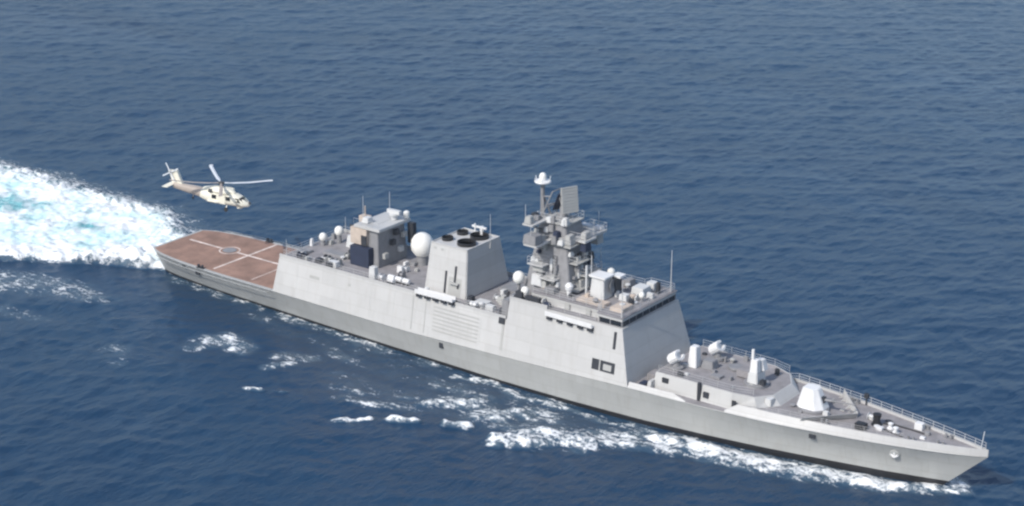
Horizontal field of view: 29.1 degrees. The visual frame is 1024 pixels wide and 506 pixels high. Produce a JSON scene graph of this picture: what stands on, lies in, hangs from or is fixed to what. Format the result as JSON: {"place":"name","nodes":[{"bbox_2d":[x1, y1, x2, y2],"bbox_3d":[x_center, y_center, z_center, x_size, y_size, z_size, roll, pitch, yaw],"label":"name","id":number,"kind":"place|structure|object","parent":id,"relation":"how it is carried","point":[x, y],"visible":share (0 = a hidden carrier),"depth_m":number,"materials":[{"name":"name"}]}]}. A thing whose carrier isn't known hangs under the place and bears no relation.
{"place":"outdoors","nodes":[
{"label":"outdoors","id":0,"kind":"place"},
{"bbox_2d":[162,163,272,211],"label":"helicopter","id":1,"kind":"object","parent":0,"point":[220,193],"visible":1,"depth_m":315.65,"materials":[{"name":"white metal"}]},
{"bbox_2d":[0,0,1023,505],"bbox_3d":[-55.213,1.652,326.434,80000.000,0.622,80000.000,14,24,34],"label":"sea","id":2,"kind":"structure","parent":0,"point":[830,192],"depth_m":362.85,"materials":[{"name":"liquid"}]},
{"bbox_2d":[0,156,207,274],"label":"stern wake foam","id":3,"kind":"object","parent":2,"relation":"on","point":[50,216],"visible":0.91,"depth_m":344.19,"materials":[{"name":"liquid"}]},
{"bbox_2d":[0,269,976,497],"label":"bow wave foam","id":4,"kind":"object","parent":2,"relation":"on","point":[525,424],"visible":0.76,"depth_m":270.79,"materials":[{"name":"liquid"}]},
{"bbox_2d":[153,172,988,484],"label":"warship","id":5,"kind":"object","parent":2,"relation":"on","point":[565,320],"visible":0.96,"depth_m":273.62,"materials":[{"name":"grey metal"}]}
]}

